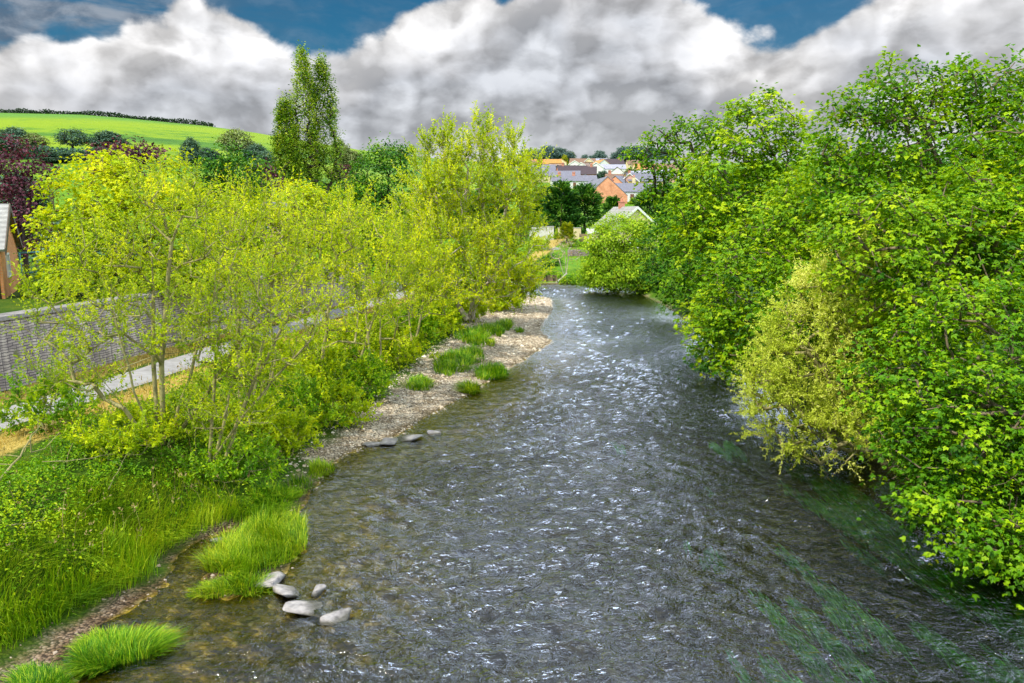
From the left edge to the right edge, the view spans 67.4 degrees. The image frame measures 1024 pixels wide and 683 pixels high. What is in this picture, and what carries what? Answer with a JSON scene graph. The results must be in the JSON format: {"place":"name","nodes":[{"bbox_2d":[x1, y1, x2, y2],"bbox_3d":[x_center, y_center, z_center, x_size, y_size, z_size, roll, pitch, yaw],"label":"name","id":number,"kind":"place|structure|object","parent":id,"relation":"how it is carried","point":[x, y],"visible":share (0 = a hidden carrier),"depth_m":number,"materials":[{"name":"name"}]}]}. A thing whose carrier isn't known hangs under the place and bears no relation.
{"place":"outdoors","nodes":[
{"label":"outdoors","id":0,"kind":"place"},
{"bbox_2d":[0,280,412,430],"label":"path","id":1,"kind":"structure","parent":0,"point":[145,372],"depth_m":31.86,"materials":[{"name":"concrete"}]},
{"bbox_2d":[0,113,1023,682],"bbox_3d":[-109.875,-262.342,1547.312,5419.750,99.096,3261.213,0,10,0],"label":"ground","id":2,"kind":"structure","parent":0,"point":[230,615],"depth_m":19.89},
{"bbox_2d":[0,126,39,150],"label":"hill tree","id":3,"kind":"object","parent":2,"relation":"on","point":[17,132],"visible":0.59,"depth_m":221.29,"materials":[{"name":"green plant"}]},
{"bbox_2d":[0,203,51,298],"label":"brick house","id":4,"kind":"structure","parent":2,"relation":"on","point":[10,242],"depth_m":38.44,"materials":[{"name":"brown brick"}]},
{"bbox_2d":[0,169,61,246],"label":"broadleaf tree","id":5,"kind":"object","parent":2,"relation":"on","point":[40,203],"visible":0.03,"depth_m":107.68,"materials":[{"name":"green plant"}]},
{"bbox_2d":[14,132,50,150],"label":"hill tree","id":6,"kind":"object","parent":2,"relation":"on","point":[38,138],"visible":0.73,"depth_m":223.45,"materials":[{"name":"green plant"}]},
{"bbox_2d":[0,133,68,280],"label":"copper beech tree","id":7,"kind":"object","parent":2,"relation":"on","point":[20,192],"visible":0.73,"depth_m":45.18,"materials":[{"name":"purple plant"}]},
{"bbox_2d":[0,659,78,682],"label":"grass tussock","id":8,"kind":"object","parent":2,"relation":"on","point":[41,673],"depth_m":13.07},
{"bbox_2d":[0,359,107,439],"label":"willow scrub","id":9,"kind":"object","parent":2,"relation":"on","point":[66,395],"visible":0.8,"depth_m":22.77,"materials":[{"name":"green plant"}]},
{"bbox_2d":[0,143,114,159],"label":"hedge","id":10,"kind":"object","parent":2,"relation":"on","point":[45,148],"visible":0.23,"depth_m":222.33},
{"bbox_2d":[54,151,87,162],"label":"hill tree","id":11,"kind":"object","parent":2,"relation":"on","point":[64,155],"visible":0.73,"depth_m":215.76,"materials":[{"name":"green plant"}]},
{"bbox_2d":[50,126,96,147],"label":"hill tree","id":12,"kind":"object","parent":2,"relation":"on","point":[65,137],"visible":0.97,"depth_m":227.15,"materials":[{"name":"green plant"}]},
{"bbox_2d":[21,195,140,263],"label":"broadleaf tree","id":13,"kind":"object","parent":2,"relation":"on","point":[61,255],"visible":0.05,"depth_m":90.95,"materials":[{"name":"green plant"}]},
{"bbox_2d":[0,108,215,126],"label":"hedge","id":14,"kind":"object","parent":2,"relation":"on","point":[108,114],"visible":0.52,"depth_m":385.58,"materials":[{"name":"green plant"}]},
{"bbox_2d":[85,130,131,149],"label":"hill tree","id":15,"kind":"object","parent":2,"relation":"on","point":[105,136],"visible":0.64,"depth_m":228.39,"materials":[{"name":"green plant"}]},
{"bbox_2d":[59,390,177,466],"bbox_3d":[-10.755,2.474,20.872,3.000,2.106,2.726,0,10,0],"label":"willow scrub","id":16,"kind":"object","parent":2,"relation":"on","point":[133,437],"visible":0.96,"depth_m":20.54,"materials":[{"name":"green plant"}]},
{"bbox_2d":[48,617,193,679],"bbox_3d":[-7.220,5.557,14.261,2.719,0.538,1.838,-7,12,-36],"label":"grass tussock","id":17,"kind":"object","parent":2,"relation":"on","point":[110,651],"depth_m":13.99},
{"bbox_2d":[85,134,171,263],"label":"copper beech tree","id":18,"kind":"object","parent":2,"relation":"on","point":[145,150],"visible":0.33,"depth_m":54.14,"materials":[{"name":"brown plant"}]},
{"bbox_2d":[8,139,262,306],"bbox_3d":[-18.432,-5.569,37.256,12.778,8.440,7.194,0,10,0],"label":"maple tree","id":19,"kind":"object","parent":2,"relation":"on","point":[109,205],"visible":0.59,"depth_m":37.04,"materials":[{"name":"green plant"}]},
{"bbox_2d":[0,143,311,447],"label":"willow tree","id":20,"kind":"object","parent":2,"relation":"on","point":[154,351],"visible":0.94,"depth_m":21.05,"materials":[{"name":"green plant"}]},
{"bbox_2d":[0,263,365,391],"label":"retaining wall","id":21,"kind":"structure","parent":2,"relation":"on","point":[10,346],"depth_m":32.30,"materials":[{"name":"stone"}]},
{"bbox_2d":[175,136,202,164],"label":"hill tree","id":22,"kind":"object","parent":2,"relation":"on","point":[188,144],"visible":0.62,"depth_m":224.93,"materials":[{"name":"green plant"}]},
{"bbox_2d":[137,371,245,443],"bbox_3d":[-9.466,2.158,22.519,2.863,2.526,2.578,-6,11,-33],"label":"willow scrub","id":23,"kind":"object","parent":2,"relation":"on","point":[169,415],"visible":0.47,"depth_m":22.19,"materials":[{"name":"green plant"}]},
{"bbox_2d":[0,292,411,454],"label":"dry grass","id":24,"kind":"structure","parent":2,"relation":"on","point":[129,390],"depth_m":30.25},
{"bbox_2d":[192,147,219,162],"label":"hill tree","id":25,"kind":"object","parent":2,"relation":"on","point":[201,153],"visible":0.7,"depth_m":224.51,"materials":[{"name":"green plant"}]},
{"bbox_2d":[157,441,257,499],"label":"willow scrub","id":26,"kind":"object","parent":2,"relation":"on","point":[212,468],"visible":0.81,"depth_m":20.83,"materials":[{"name":"green plant"}]},
{"bbox_2d":[0,292,447,576],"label":"dry stalks","id":27,"kind":"object","parent":2,"relation":"on","point":[59,508],"visible":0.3,"depth_m":20.30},
{"bbox_2d":[180,570,275,602],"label":"grass tussock","id":28,"kind":"object","parent":2,"relation":"on","point":[211,586],"depth_m":16.40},
{"bbox_2d":[179,136,279,238],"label":"alder tree","id":29,"kind":"object","parent":2,"relation":"on","point":[232,159],"visible":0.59,"depth_m":56.23,"materials":[{"name":"green plant"}]},
{"bbox_2d":[213,127,254,154],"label":"hill tree","id":30,"kind":"object","parent":2,"relation":"on","point":[232,137],"visible":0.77,"depth_m":230.00,"materials":[{"name":"green plant"}]},
{"bbox_2d":[137,156,339,411],"bbox_3d":[-8.753,-1.716,25.350,6.359,8.585,3.991,0,10,0],"label":"willow tree","id":31,"kind":"object","parent":2,"relation":"on","point":[285,232],"visible":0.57,"depth_m":24.92,"materials":[{"name":"green plant"}]},
{"bbox_2d":[187,415,290,487],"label":"willow scrub","id":32,"kind":"object","parent":2,"relation":"on","point":[242,445],"visible":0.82,"depth_m":21.61,"materials":[{"name":"green plant"}]},
{"bbox_2d":[137,238,355,461],"bbox_3d":[-7.139,0.338,20.753,6.032,6.276,3.856,0,10,0],"label":"willow tree","id":33,"kind":"object","parent":2,"relation":"on","point":[222,413],"visible":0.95,"depth_m":20.73,"materials":[{"name":"green plant"}]},
{"bbox_2d":[184,505,310,573],"bbox_3d":[-6.213,4.695,18.665,2.836,0.682,3.897,0,10,0],"label":"grass tussock","id":34,"kind":"object","parent":2,"relation":"on","point":[215,556],"depth_m":18.27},
{"bbox_2d":[208,381,298,453],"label":"willow scrub","id":35,"kind":"object","parent":2,"relation":"on","point":[280,427],"visible":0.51,"depth_m":24.38,"materials":[{"name":"green plant"}]},
{"bbox_2d":[241,143,270,162],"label":"hill tree","id":36,"kind":"object","parent":2,"relation":"on","point":[255,147],"visible":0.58,"depth_m":228.47,"materials":[{"name":"green plant"}]},
{"bbox_2d":[0,276,514,635],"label":"ground cover","id":37,"kind":"object","parent":2,"relation":"on","point":[43,466],"visible":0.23,"depth_m":19.85,"materials":[{"name":"green plant"}]},
{"bbox_2d":[0,418,59,480],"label":"bare branch","id":38,"kind":"object","parent":37,"relation":"on","point":[15,461],"visible":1,"depth_m":19.37,"materials":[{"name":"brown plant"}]},
{"bbox_2d":[211,317,321,389],"bbox_3d":[-9.445,0.564,29.558,4.044,2.969,3.009,0,10,0],"label":"willow scrub","id":39,"kind":"object","parent":2,"relation":"on","point":[288,367],"visible":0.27,"depth_m":29.43,"materials":[{"name":"green plant"}]},
{"bbox_2d":[253,158,285,257],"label":"tree","id":40,"kind":"object","parent":2,"relation":"on","point":[273,174],"visible":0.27,"depth_m":85.80,"materials":[{"name":"green plant"}]},
{"bbox_2d":[0,295,556,682],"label":"shingle","id":41,"kind":"object","parent":2,"relation":"on","point":[544,303],"visible":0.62,"depth_m":38.80,"materials":[{"name":"gravel"}]},
{"bbox_2d":[0,453,302,651],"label":"bank grass","id":42,"kind":"structure","parent":41,"relation":"on","point":[157,539],"depth_m":17.40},
{"bbox_2d":[241,469,317,513],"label":"grass tussock","id":43,"kind":"object","parent":2,"relation":"on","point":[285,491],"depth_m":21.64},
{"bbox_2d":[248,397,323,456],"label":"willow scrub","id":44,"kind":"object","parent":2,"relation":"on","point":[300,432],"visible":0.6,"depth_m":25.00,"materials":[{"name":"green plant"}]},
{"bbox_2d":[266,88,308,243],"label":"poplar tree","id":45,"kind":"object","parent":2,"relation":"on","point":[284,136],"visible":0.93,"depth_m":90.66,"materials":[{"name":"green plant"}]},
{"bbox_2d":[225,174,367,286],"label":"maple tree","id":46,"kind":"object","parent":2,"relation":"on","point":[311,201],"visible":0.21,"depth_m":45.98,"materials":[{"name":"green plant"}]},
{"bbox_2d":[247,365,358,433],"bbox_3d":[-7.784,2.108,27.106,3.588,2.866,3.398,8,12,39],"label":"willow scrub","id":47,"kind":"object","parent":2,"relation":"on","point":[312,406],"visible":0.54,"depth_m":26.95,"materials":[{"name":"green plant"}]},
{"bbox_2d":[284,39,329,259],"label":"poplar tree","id":48,"kind":"object","parent":2,"relation":"on","point":[301,76],"visible":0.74,"depth_m":92.06,"materials":[{"name":"green plant"}]},
{"bbox_2d":[275,328,359,388],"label":"willow scrub","id":49,"kind":"object","parent":2,"relation":"on","point":[329,354],"visible":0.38,"depth_m":30.93,"materials":[{"name":"green plant"}]},
{"bbox_2d":[301,46,345,256],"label":"poplar tree","id":50,"kind":"object","parent":2,"relation":"on","point":[322,70],"visible":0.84,"depth_m":93.81,"materials":[{"name":"green plant"}]},
{"bbox_2d":[259,166,400,380],"bbox_3d":[-7.104,-2.477,30.031,5.604,8.528,4.490,0,10,0],"label":"willow tree","id":51,"kind":"object","parent":2,"relation":"on","point":[354,286],"visible":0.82,"depth_m":29.55,"materials":[{"name":"green plant"}]},
{"bbox_2d":[290,375,382,431],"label":"willow scrub","id":52,"kind":"object","parent":2,"relation":"on","point":[344,391],"visible":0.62,"depth_m":27.98,"materials":[{"name":"green plant"}]},
{"bbox_2d":[338,149,364,173],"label":"hill tree","id":53,"kind":"object","parent":2,"relation":"on","point":[347,159],"visible":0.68,"depth_m":253.37,"materials":[{"name":"green plant"}]},
{"bbox_2d":[315,340,399,400],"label":"willow scrub","id":54,"kind":"object","parent":2,"relation":"on","point":[374,373],"visible":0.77,"depth_m":31.42,"materials":[{"name":"green plant"}]},
{"bbox_2d":[320,305,396,358],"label":"willow scrub","id":55,"kind":"object","parent":2,"relation":"on","point":[376,344],"visible":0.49,"depth_m":36.69,"materials":[{"name":"green plant"}]},
{"bbox_2d":[317,194,420,288],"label":"alder tree","id":56,"kind":"object","parent":2,"relation":"on","point":[375,240],"visible":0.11,"depth_m":64.81,"materials":[{"name":"green plant"}]},
{"bbox_2d":[327,131,426,281],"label":"alder tree","id":57,"kind":"object","parent":2,"relation":"on","point":[380,194],"visible":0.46,"depth_m":69.67,"materials":[{"name":"green plant"}]},
{"bbox_2d":[316,169,443,360],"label":"willow tree","id":58,"kind":"object","parent":2,"relation":"on","point":[402,278],"visible":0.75,"depth_m":34.97,"materials":[{"name":"green plant"}]},
{"bbox_2d":[370,321,440,368],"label":"willow scrub","id":59,"kind":"object","parent":2,"relation":"on","point":[418,343],"visible":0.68,"depth_m":37.62,"materials":[{"name":"green plant"}]},
{"bbox_2d":[374,292,451,338],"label":"willow scrub","id":60,"kind":"object","parent":2,"relation":"on","point":[428,322],"visible":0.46,"depth_m":43.24,"materials":[{"name":"green plant"}]},
{"bbox_2d":[370,207,473,340],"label":"willow tree","id":61,"kind":"object","parent":2,"relation":"on","point":[414,244],"visible":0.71,"depth_m":40.06,"materials":[{"name":"green plant"}]},
{"bbox_2d":[403,372,446,390],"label":"grass tussock","id":62,"kind":"object","parent":2,"relation":"on","point":[417,382],"depth_m":34.59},
{"bbox_2d":[415,297,466,333],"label":"willow scrub","id":63,"kind":"object","parent":2,"relation":"on","point":[454,319],"visible":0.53,"depth_m":46.76,"materials":[{"name":"green plant"}]},
{"bbox_2d":[425,343,488,375],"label":"grass tussock","id":64,"kind":"object","parent":2,"relation":"on","point":[463,356],"depth_m":39.77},
{"bbox_2d":[375,100,561,321],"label":"willow tree","id":65,"kind":"object","parent":2,"relation":"on","point":[431,179],"visible":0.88,"depth_m":47.97,"materials":[{"name":"green plant"}]},
{"bbox_2d":[439,289,498,322],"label":"willow scrub","id":66,"kind":"object","parent":2,"relation":"on","point":[482,311],"visible":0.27,"depth_m":53.00,"materials":[{"name":"green plant"}]},
{"bbox_2d":[450,377,488,394],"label":"grass tussock","id":67,"kind":"object","parent":2,"relation":"on","point":[471,387],"depth_m":34.84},
{"bbox_2d":[453,320,498,346],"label":"grass tussock","id":68,"kind":"object","parent":2,"relation":"on","point":[477,333],"depth_m":46.73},
{"bbox_2d":[457,182,522,236],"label":"broadleaf tree","id":69,"kind":"object","parent":2,"relation":"on","point":[500,210],"visible":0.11,"depth_m":126.23,"materials":[{"name":"green plant"}]},
{"bbox_2d":[469,360,514,380],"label":"grass tussock","id":70,"kind":"object","parent":2,"relation":"on","point":[495,371],"depth_m":37.95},
{"bbox_2d":[483,288,525,311],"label":"willow scrub","id":71,"kind":"object","parent":2,"relation":"on","point":[517,304],"visible":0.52,"depth_m":59.42,"materials":[{"name":"green plant"}]},
{"bbox_2d":[467,218,545,310],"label":"willow tree","id":72,"kind":"object","parent":2,"relation":"on","point":[530,290],"visible":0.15,"depth_m":60.58,"materials":[{"name":"green plant"}]},
{"bbox_2d":[530,183,563,226],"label":"conifer tree","id":73,"kind":"object","parent":2,"relation":"on","point":[538,207],"visible":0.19,"depth_m":130.65,"materials":[{"name":"green plant"}]},
{"bbox_2d":[538,179,586,233],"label":"conifer tree","id":74,"kind":"object","parent":2,"relation":"on","point":[568,196],"visible":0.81,"depth_m":122.79,"materials":[{"name":"green plant"}]},
{"bbox_2d":[547,236,583,273],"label":"bare tree","id":75,"kind":"object","parent":2,"relation":"on","point":[572,250],"visible":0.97,"depth_m":90.26,"materials":[{"name":"beige plant"}]},
{"bbox_2d":[556,221,576,242],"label":"bush","id":76,"kind":"object","parent":2,"relation":"on","point":[566,228],"visible":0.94,"depth_m":110.34,"materials":[{"name":"green plant"}]},
{"bbox_2d":[550,171,596,188],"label":"house","id":77,"kind":"structure","parent":2,"relation":"on","point":[577,179],"depth_m":253.65,"materials":[{"name":"stone"}]},
{"bbox_2d":[562,182,608,233],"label":"conifer tree","id":78,"kind":"object","parent":2,"relation":"on","point":[587,193],"visible":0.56,"depth_m":126.28,"materials":[{"name":"green plant"}]},
{"bbox_2d":[582,176,627,203],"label":"brick hall","id":79,"kind":"structure","parent":2,"relation":"on","point":[606,186],"depth_m":196.41,"materials":[{"name":"brick"}]},
{"bbox_2d":[601,194,622,216],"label":"conifer tree","id":80,"kind":"object","parent":2,"relation":"on","point":[610,203],"visible":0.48,"depth_m":146.75,"materials":[{"name":"green plant"}]},
{"bbox_2d":[574,211,665,293],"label":"rounded bush","id":81,"kind":"object","parent":2,"relation":"on","point":[622,262],"visible":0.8,"depth_m":75.74,"materials":[{"name":"green plant"}]},
{"bbox_2d":[591,198,659,253],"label":"bungalow","id":82,"kind":"object","parent":2,"relation":"on","point":[621,207],"visible":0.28,"depth_m":104.19,"materials":[{"name":"grey brick"}]},
{"bbox_2d":[611,179,651,201],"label":"house","id":83,"kind":"structure","parent":2,"relation":"on","point":[627,189],"depth_m":203.46,"materials":[{"name":"stone"}]},
{"bbox_2d":[624,172,662,188],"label":"house","id":84,"kind":"structure","parent":2,"relation":"on","point":[638,175],"depth_m":238.46,"materials":[{"name":"stone"}]},
{"bbox_2d":[630,189,669,236],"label":"conifer tree","id":85,"kind":"object","parent":2,"relation":"on","point":[648,206],"visible":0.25,"depth_m":114.82,"materials":[{"name":"green plant"}]},
{"bbox_2d":[628,211,696,308],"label":"alder tree","id":86,"kind":"object","parent":2,"relation":"on","point":[659,268],"visible":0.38,"depth_m":59.26,"materials":[{"name":"green plant"}]},
{"bbox_2d":[617,103,745,296],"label":"oak tree","id":87,"kind":"object","parent":2,"relation":"on","point":[654,187],"visible":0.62,"depth_m":49.54,"materials":[{"name":"green plant"}]},
{"bbox_2d":[646,189,747,340],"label":"alder tree","id":88,"kind":"object","parent":2,"relation":"on","point":[683,288],"visible":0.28,"depth_m":45.61,"materials":[{"name":"green plant"}]},
{"bbox_2d":[680,301,777,380],"bbox_3d":[10.415,0.056,36.827,4.690,3.931,3.560,4,10,22],"label":"hazel shrub","id":89,"kind":"object","parent":2,"relation":"on","point":[696,348],"visible":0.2,"depth_m":37.15,"materials":[{"name":"green plant"}]},
{"bbox_2d":[700,167,762,238],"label":"broadleaf tree","id":90,"kind":"object","parent":2,"relation":"on","point":[745,188],"visible":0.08,"depth_m":115.44,"materials":[{"name":"green plant"}]},
{"bbox_2d":[645,80,831,313],"bbox_3d":[12.424,-6.733,38.510,11.443,12.249,7.537,0,10,0],"label":"sycamore tree","id":91,"kind":"object","parent":2,"relation":"on","point":[701,231],"visible":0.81,"depth_m":38.15,"materials":[{"name":"green plant"}]},
{"bbox_2d":[668,170,897,402],"bbox_3d":[11.262,-2.112,30.799,9.763,9.763,7.030,0,10,0],"label":"sycamore tree","id":92,"kind":"object","parent":2,"relation":"on","point":[753,276],"visible":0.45,"depth_m":30.13,"materials":[{"name":"green plant"}]},
{"bbox_2d":[737,156,842,263],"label":"broadleaf tree","id":93,"kind":"object","parent":2,"relation":"on","point":[785,215],"visible":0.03,"depth_m":78.28,"materials":[{"name":"green plant"}]},
{"bbox_2d":[724,220,911,482],"bbox_3d":[9.684,0.313,23.789,5.827,8.364,4.492,0,10,0],"label":"sallow bush","id":94,"kind":"object","parent":2,"relation":"on","point":[827,332],"visible":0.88,"depth_m":23.42,"materials":[{"name":"green plant"}]},
{"bbox_2d":[747,124,961,329],"bbox_3d":[16.415,-5.083,36.282,11.346,9.901,6.187,0,10,0],"label":"sycamore tree","id":95,"kind":"object","parent":2,"relation":"on","point":[848,150],"visible":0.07,"depth_m":35.53,"materials":[{"name":"green plant"}]},
{"bbox_2d":[728,251,1017,431],"bbox_3d":[12.994,0.174,26.230,11.098,6.725,5.852,0,10,0],"label":"sycamore tree","id":96,"kind":"object","parent":2,"relation":"on","point":[767,293],"visible":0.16,"depth_m":26.02,"materials":[{"name":"green plant"}]},
{"bbox_2d":[866,165,934,263],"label":"broadleaf tree","id":97,"kind":"object","parent":2,"relation":"on","point":[894,199],"depth_m":91.10,"materials":[{"name":"green plant"}]},
{"bbox_2d":[782,149,1023,382],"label":"sycamore tree","id":98,"kind":"object","parent":2,"relation":"on","point":[956,224],"visible":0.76,"depth_m":21.24,"materials":[{"name":"green plant"}]},
{"bbox_2d":[788,43,1023,320],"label":"ash tree","id":99,"kind":"object","parent":2,"relation":"on","point":[894,116],"visible":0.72,"depth_m":26.96,"materials":[{"name":"green plant"}]},
{"bbox_2d":[826,264,1023,624],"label":"sycamore tree","id":100,"kind":"object","parent":2,"relation":"on","point":[996,532],"visible":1,"depth_m":17.32,"materials":[{"name":"green plant"}]},
{"bbox_2d":[879,98,1023,369],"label":"sycamore tree","id":101,"kind":"object","parent":2,"relation":"on","point":[1019,142],"visible":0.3,"depth_m":23.10,"materials":[{"name":"green plant"}]},
{"bbox_2d":[0,0,1023,162],"label":"sky","id":102,"kind":"structure","parent":0,"point":[587,77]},
{"bbox_2d":[87,283,1023,682],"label":"river","id":103,"kind":"structure","parent":0,"point":[621,367],"depth_m":20.74,"materials":[{"name":"liquid"}]},
{"bbox_2d":[254,571,285,588],"bbox_3d":[-5.297,5.252,16.851,0.565,0.206,0.735,-8,2,14],"label":"boulder","id":104,"kind":"object","parent":103,"relation":"in","point":[277,579],"visible":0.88,"depth_m":16.67,"materials":[{"name":"stone"}]},
{"bbox_2d":[273,584,301,597],"bbox_3d":[-4.826,5.325,16.404,0.496,0.129,0.752,11,-3,-43],"label":"boulder","id":105,"kind":"object","parent":103,"relation":"in","point":[287,591],"visible":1,"depth_m":16.29,"materials":[{"name":"stone"}]},
{"bbox_2d":[282,599,323,617],"bbox_3d":[-4.208,5.437,15.720,0.845,0.117,0.661,13,9,4],"label":"boulder","id":106,"kind":"object","parent":103,"relation":"in","point":[304,607],"visible":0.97,"depth_m":15.58,"materials":[{"name":"stone"}]},
{"bbox_2d":[305,456,339,481],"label":"grass tussock","id":107,"kind":"object","parent":103,"relation":"in","point":[316,467],"depth_m":23.96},
{"bbox_2d":[319,607,351,627],"bbox_3d":[-3.515,5.502,15.369,0.537,0.187,0.684,11,12,11],"label":"boulder","id":108,"kind":"object","parent":103,"relation":"in","point":[335,617],"visible":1,"depth_m":15.22,"materials":[{"name":"stone"}]},
{"bbox_2d":[610,440,1023,682],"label":"river weed","id":109,"kind":"object","parent":103,"relation":"in","point":[1007,672],"visible":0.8,"depth_m":16.40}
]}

